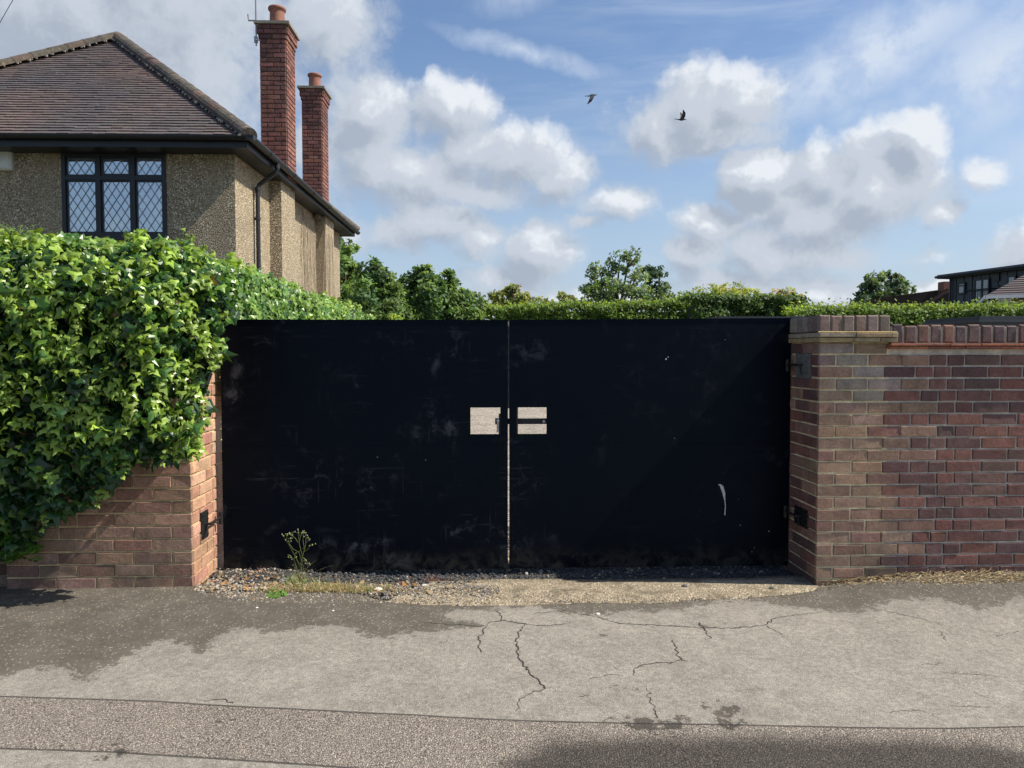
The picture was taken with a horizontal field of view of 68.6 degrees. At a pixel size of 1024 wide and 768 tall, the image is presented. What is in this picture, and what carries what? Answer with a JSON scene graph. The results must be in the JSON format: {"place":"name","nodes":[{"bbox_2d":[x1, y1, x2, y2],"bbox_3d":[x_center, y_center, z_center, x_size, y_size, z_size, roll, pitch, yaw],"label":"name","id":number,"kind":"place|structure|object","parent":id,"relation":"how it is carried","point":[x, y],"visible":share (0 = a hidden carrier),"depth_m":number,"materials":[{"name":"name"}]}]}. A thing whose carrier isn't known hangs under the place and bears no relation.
{"place":"outdoors","nodes":[
{"label":"outdoors","id":0,"kind":"place"},
{"bbox_2d":[193,526,793,592],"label":"gravel","id":1,"kind":"structure","parent":0,"point":[523,569],"depth_m":5.04,"materials":[{"name":"grey gravel"}]},
{"bbox_2d":[279,578,286,582],"bbox_3d":[-1.446,1.243,4.737,0.057,0.035,0.068,-1,2,-15],"label":"stone","id":2,"kind":"object","parent":1,"relation":"on","point":[282,580],"visible":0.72,"depth_m":4.72,"materials":[{"name":"white stone"}]},
{"bbox_2d":[281,529,315,582],"bbox_3d":[-1.341,1.086,4.711,0.216,0.352,0.056,0,2,-2],"label":"weed","id":3,"kind":"object","parent":1,"relation":"on","point":[302,532],"visible":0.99,"depth_m":4.72,"materials":[{"name":"green plant"}]},
{"bbox_2d":[277,565,324,587],"bbox_3d":[-1.298,1.192,4.715,0.419,0.154,0.469,-1,3,-20],"label":"grass tuft","id":4,"kind":"object","parent":1,"relation":"on","point":[293,580],"visible":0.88,"depth_m":4.62,"materials":[{"name":"beige plant"}]},
{"bbox_2d":[202,571,449,594],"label":"leaf litter","id":5,"kind":"object","parent":1,"relation":"on","point":[335,582],"visible":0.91,"depth_m":4.57,"materials":[{"name":"brown plant"}]},
{"bbox_2d":[215,579,500,611],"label":"chippings","id":6,"kind":"object","parent":1,"relation":"on","point":[477,586],"visible":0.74,"depth_m":4.51,"materials":[{"name":"gravel"}]},
{"bbox_2d":[218,565,781,593],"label":"dry weeds","id":7,"kind":"object","parent":1,"relation":"on","point":[332,587],"visible":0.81,"depth_m":4.55,"materials":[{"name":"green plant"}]},
{"bbox_2d":[388,575,817,605],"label":"threshold slab","id":8,"kind":"structure","parent":1,"relation":"on","point":[706,588],"depth_m":4.61,"materials":[{"name":"beige concrete"}]},
{"bbox_2d":[470,407,545,553],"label":"yard","id":9,"kind":"structure","parent":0,"point":[482,420],"depth_m":16.21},
{"bbox_2d":[483,295,700,320],"bbox_3d":[2.716,-1.399,25.285,7.401,3.563,1.863,0,2,-2],"label":"clipped hedge","id":10,"kind":"object","parent":9,"relation":"on","point":[541,311],"visible":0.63,"depth_m":24.61,"materials":[{"name":"green plant"}]},
{"bbox_2d":[688,281,761,295],"bbox_3d":[7.299,-1.541,26.032,2.161,3.986,2.538,2,3,41],"label":"bush","id":11,"kind":"object","parent":9,"relation":"on","point":[721,289],"visible":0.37,"depth_m":25.66,"materials":[{"name":"green plant"}]},
{"bbox_2d":[676,289,810,318],"bbox_3d":[7.029,-1.262,23.051,3.829,3.478,2.088,0,2,-2],"label":"clipped hedge","id":12,"kind":"object","parent":9,"relation":"on","point":[736,304],"visible":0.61,"depth_m":22.28,"materials":[{"name":"green plant"}]},
{"bbox_2d":[770,287,802,305],"bbox_3d":[9.080,-1.365,24.870,1.614,3.733,1.196,-2,3,-37],"label":"bush","id":13,"kind":"object","parent":9,"relation":"on","point":[781,291],"visible":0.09,"depth_m":24.86,"materials":[{"name":"green plant"}]},
{"bbox_2d":[780,297,1023,325],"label":"clipped hedge","id":14,"kind":"object","parent":9,"relation":"on","point":[899,313],"visible":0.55,"depth_m":18.49,"materials":[{"name":"green plant"}]},
{"bbox_2d":[934,264,1023,315],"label":"modern house","id":15,"kind":"structure","parent":9,"relation":"on","point":[969,286],"depth_m":32.16,"materials":[{"name":"black wood"}]},
{"bbox_2d":[957,282,965,294],"bbox_3d":[19.861,-4.225,33.163,0.040,0.520,0.432,-1,2,-12],"label":"window","id":16,"kind":"structure","parent":15,"relation":"in","point":[961,286],"depth_m":33.15,"materials":[{"name":"grey glass"}]},
{"bbox_2d":[974,278,989,302],"bbox_3d":[20.097,-3.944,32.098,0.040,1.128,0.788,-1,2,-12],"label":"balcony door","id":17,"kind":"structure","parent":15,"relation":"in","point":[982,283],"depth_m":32.15,"materials":[{"name":"black paint"}]},
{"bbox_2d":[1006,275,1016,283],"bbox_3d":[20.409,-4.232,30.654,0.040,0.407,0.439,-1,2,-12],"label":"window","id":18,"kind":"structure","parent":15,"relation":"in","point":[1010,278],"depth_m":30.69,"materials":[{"name":"grey glass"}]},
{"bbox_2d":[0,571,1023,767],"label":"pavement","id":19,"kind":"structure","parent":0,"point":[920,675],"depth_m":3.31,"materials":[{"name":"grey asphalt"}]},
{"bbox_2d":[0,317,226,588],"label":"brick wall","id":20,"kind":"structure","parent":19,"relation":"on","point":[161,526],"depth_m":4.53,"materials":[{"name":"brown brick"}]},
{"bbox_2d":[0,226,375,562],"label":"ivy","id":21,"kind":"object","parent":20,"relation":"attached to","point":[112,350],"visible":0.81,"depth_m":4.14,"materials":[{"name":"green plant"}]},
{"bbox_2d":[0,529,44,564],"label":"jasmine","id":22,"kind":"object","parent":21,"relation":"attached to","point":[30,548],"visible":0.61,"depth_m":4.36,"materials":[{"name":"green plant"}]},
{"bbox_2d":[0,221,60,244],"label":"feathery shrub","id":23,"kind":"object","parent":21,"relation":"on","point":[12,231],"visible":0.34,"depth_m":4.44,"materials":[{"name":"green plant"}]},
{"bbox_2d":[220,319,508,573],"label":"metal gate","id":24,"kind":"structure","parent":20,"relation":"attached to","point":[352,445],"depth_m":4.98,"materials":[{"name":"black metal"}]},
{"bbox_2d":[266,588,286,598],"bbox_3d":[-1.382,1.237,4.413,0.127,0.038,0.145,0,2,-2],"label":"weed","id":25,"kind":"object","parent":19,"relation":"on","point":[276,595],"visible":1,"depth_m":4.40,"materials":[{"name":"green plant"}]},
{"bbox_2d":[201,587,819,602],"bbox_3d":[-0.019,1.260,4.450,3.766,0.060,0.427,0,2,1],"label":"grit","id":26,"kind":"object","parent":19,"relation":"on","point":[644,600],"visible":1,"depth_m":4.41,"materials":[{"name":"gravel"}]},
{"bbox_2d":[821,575,1022,589],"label":"grit","id":27,"kind":"object","parent":19,"relation":"on","point":[931,581],"visible":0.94,"depth_m":4.64,"materials":[{"name":"gravel"}]},
{"bbox_2d":[821,567,1023,589],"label":"straw litter","id":28,"kind":"object","parent":19,"relation":"on","point":[938,576],"visible":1,"depth_m":4.69,"materials":[{"name":"beige plant"}]},
{"bbox_2d":[0,0,1023,319],"label":"sky","id":29,"kind":"structure","parent":0,"point":[821,146],"materials":[{"name":"blue"}]},
{"bbox_2d":[585,94,595,103],"bbox_3d":[2.749,-10.029,26.310,0.379,0.286,0.357,2,3,37],"label":"bird","id":30,"kind":"object","parent":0,"point":[591,96],"visible":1,"depth_m":26.30},
{"bbox_2d":[677,110,685,120],"bbox_3d":[5.963,-9.472,26.511,0.427,0.336,0.283,1,3,17],"label":"bird","id":31,"kind":"object","parent":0,"point":[682,115],"visible":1,"depth_m":26.46},
{"bbox_2d":[712,316,806,317],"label":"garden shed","id":32,"kind":"structure","parent":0,"point":[758,316],"depth_m":11.22,"materials":[{"name":"grey wood"}]},
{"bbox_2d":[922,316,1023,325],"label":"garden shed","id":33,"kind":"structure","parent":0,"point":[998,320],"depth_m":12.15,"materials":[{"name":"grey"}]},
{"label":"ground","id":34,"kind":"structure","parent":0,"visible":0},
{"bbox_2d":[0,0,359,299],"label":"detached house","id":35,"kind":"structure","parent":34,"relation":"on","point":[115,135],"depth_m":11.21,"materials":[{"name":"tile"}]},
{"bbox_2d":[61,153,169,239],"bbox_3d":[-5.755,-2.725,10.918,1.556,1.276,0.265,0,2,-1],"label":"window","id":36,"kind":"structure","parent":35,"relation":"in","point":[145,178],"depth_m":10.87,"materials":[{"name":"black glass"}]},
{"bbox_2d":[340,237,415,319],"bbox_3d":[-6.752,-3.192,32.151,5.493,6.800,3.734,2,3,34],"label":"broadleaf tree","id":37,"kind":"object","parent":34,"relation":"on","point":[379,292],"visible":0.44,"depth_m":31.44,"materials":[{"name":"green plant"}]},
{"bbox_2d":[387,313,404,319],"bbox_3d":[-2.843,-0.491,18.466,0.436,2.521,0.353,0,2,-2],"label":"bush","id":38,"kind":"object","parent":34,"relation":"on","point":[395,317],"visible":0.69,"depth_m":18.36,"materials":[{"name":"green plant"}]},
{"bbox_2d":[396,264,485,319],"bbox_3d":[-3.705,-2.709,34.288,4.169,5.648,4.497,2,3,40],"label":"broadleaf tree","id":39,"kind":"object","parent":34,"relation":"on","point":[429,295],"visible":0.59,"depth_m":33.62,"materials":[{"name":"green plant"}]},
{"bbox_2d":[467,291,489,319],"bbox_3d":[-1.960,-2.493,38.522,1.832,4.847,1.861,1,3,27],"label":"broadleaf tree","id":40,"kind":"object","parent":34,"relation":"on","point":[482,301],"visible":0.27,"depth_m":37.86,"materials":[{"name":"green plant"}]},
{"bbox_2d":[487,283,536,305],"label":"broadleaf tree","id":41,"kind":"object","parent":34,"relation":"on","point":[510,291],"visible":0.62,"depth_m":63.39,"materials":[{"name":"green plant"}]},
{"bbox_2d":[534,296,551,303],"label":"broadleaf tree","id":42,"kind":"object","parent":34,"relation":"on","point":[540,299],"visible":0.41,"depth_m":70.18,"materials":[{"name":"green plant"}]},
{"bbox_2d":[557,290,577,302],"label":"broadleaf tree","id":43,"kind":"object","parent":34,"relation":"on","point":[560,295],"visible":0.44,"depth_m":66.82,"materials":[{"name":"green plant"}]},
{"bbox_2d":[578,245,657,311],"bbox_3d":[5.108,-3.356,36.463,3.111,6.747,3.231,2,3,40],"label":"broadleaf tree","id":44,"kind":"object","parent":34,"relation":"on","point":[596,291],"visible":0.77,"depth_m":36.27,"materials":[{"name":"green plant"}]},
{"bbox_2d":[637,264,671,311],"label":"broadleaf tree","id":45,"kind":"object","parent":34,"relation":"on","point":[654,272],"visible":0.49,"depth_m":44.39,"materials":[{"name":"green plant"}]},
{"bbox_2d":[650,282,687,311],"bbox_3d":[7.489,-2.333,34.850,2.267,4.833,1.382,0,2,-2],"label":"broadleaf tree","id":46,"kind":"object","parent":34,"relation":"on","point":[666,286],"visible":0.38,"depth_m":34.64,"materials":[{"name":"green plant"}]},
{"bbox_2d":[849,269,918,304],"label":"broadleaf tree","id":47,"kind":"object","parent":34,"relation":"on","point":[869,287],"visible":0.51,"depth_m":60.01,"materials":[{"name":"green plant"}]},
{"bbox_2d":[781,315,1023,585],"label":"brick wall","id":48,"kind":"structure","parent":34,"relation":"on","point":[907,448],"depth_m":4.72,"materials":[{"name":"brick"}]},
{"bbox_2d":[508,318,790,567],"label":"metal gate","id":49,"kind":"structure","parent":48,"relation":"attached to","point":[663,443],"depth_m":5.06,"materials":[{"name":"black metal"}]},
{"bbox_2d":[858,281,948,315],"bbox_3d":[21.184,-2.649,40.367,4.045,4.996,8.200,0,2,-2],"label":"bungalow","id":50,"kind":"object","parent":34,"relation":"on","point":[940,294],"visible":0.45,"depth_m":39.07,"materials":[{"name":"brown tile"}]},
{"bbox_2d":[978,275,1023,315],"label":"tiled house","id":51,"kind":"structure","parent":34,"relation":"on","point":[1014,289],"depth_m":27.15,"materials":[{"name":"grey tile"}]},
{"bbox_2d":[998,299,1010,303],"bbox_3d":[17.889,-2.873,27.249,0.391,0.447,0.058,1,3,29],"label":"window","id":52,"kind":"structure","parent":51,"relation":"in","point":[1000,300],"depth_m":27.24,"materials":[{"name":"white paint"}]}
]}

